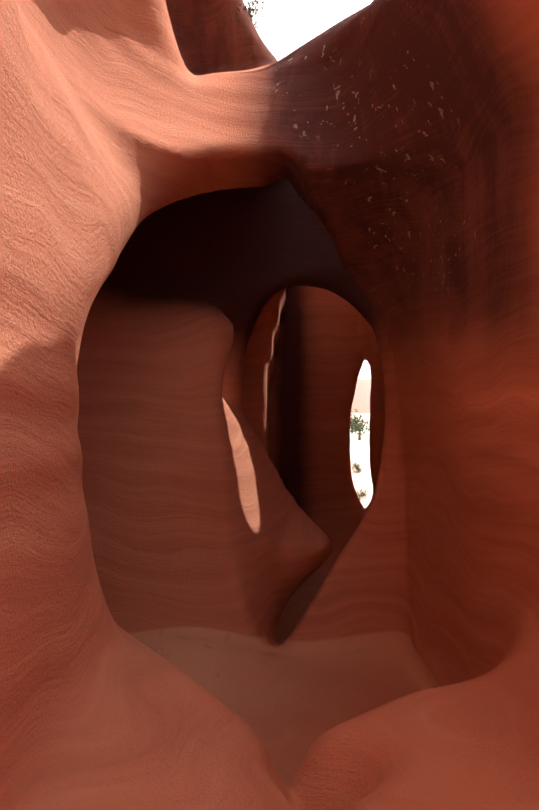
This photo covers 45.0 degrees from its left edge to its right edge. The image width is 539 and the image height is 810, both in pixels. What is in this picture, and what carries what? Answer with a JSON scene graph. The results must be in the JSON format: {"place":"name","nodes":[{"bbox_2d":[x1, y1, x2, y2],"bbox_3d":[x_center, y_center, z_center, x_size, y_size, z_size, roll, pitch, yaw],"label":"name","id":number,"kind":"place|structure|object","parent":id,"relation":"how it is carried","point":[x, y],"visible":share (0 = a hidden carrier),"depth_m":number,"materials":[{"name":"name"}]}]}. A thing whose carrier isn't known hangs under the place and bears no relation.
{"place":"outdoors","nodes":[
{"label":"outdoors","id":0,"kind":"place"},
{"bbox_2d":[0,0,538,809],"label":"slot canyon","id":1,"kind":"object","parent":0,"point":[234,252],"depth_m":8.98,"materials":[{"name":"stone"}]},
{"bbox_2d":[234,0,263,28],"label":"bush","id":2,"kind":"object","parent":1,"relation":"on","point":[249,9],"visible":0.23,"depth_m":23.94,"materials":[{"name":"green plant"}]},
{"bbox_2d":[243,0,372,379],"bbox_3d":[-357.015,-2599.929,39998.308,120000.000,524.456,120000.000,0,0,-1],"label":"sky","id":3,"kind":"structure","parent":0,"point":[286,28],"depth_m":4353.38,"materials":[{"name":"white"}]},
{"bbox_2d":[350,413,372,507],"bbox_3d":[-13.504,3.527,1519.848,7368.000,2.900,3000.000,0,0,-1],"label":"desert ground","id":4,"kind":"structure","parent":0,"point":[359,452],"depth_m":38.87,"materials":[{"name":"white sand"}]},
{"bbox_2d":[351,462,364,472],"bbox_3d":[4.826,3.440,35.972,0.772,0.878,0.946,0,0,28],"label":"sagebrush","id":5,"kind":"object","parent":4,"relation":"on","point":[357,468],"visible":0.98,"depth_m":35.91,"materials":[{"name":"plant"}]},
{"bbox_2d":[350,409,366,433],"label":"tree","id":6,"kind":"object","parent":4,"relation":"on","point":[354,418],"visible":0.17,"depth_m":52.02,"materials":[{"name":"green plant"}]},
{"bbox_2d":[350,409,368,439],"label":"tree","id":7,"kind":"object","parent":4,"relation":"on","point":[359,428],"visible":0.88,"depth_m":45.91,"materials":[{"name":"green plant"}]},
{"bbox_2d":[351,379,370,412],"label":"distant cliffs","id":8,"kind":"structure","parent":4,"relation":"on","point":[361,402],"depth_m":180.19,"materials":[{"name":"beige stone"}]},
{"bbox_2d":[356,487,369,499],"bbox_3d":[4.292,4.193,30.903,0.983,0.744,0.750,0,0,-1],"label":"sagebrush","id":9,"kind":"object","parent":4,"relation":"on","point":[361,494],"visible":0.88,"depth_m":30.78,"materials":[{"name":"plant"}]}
]}

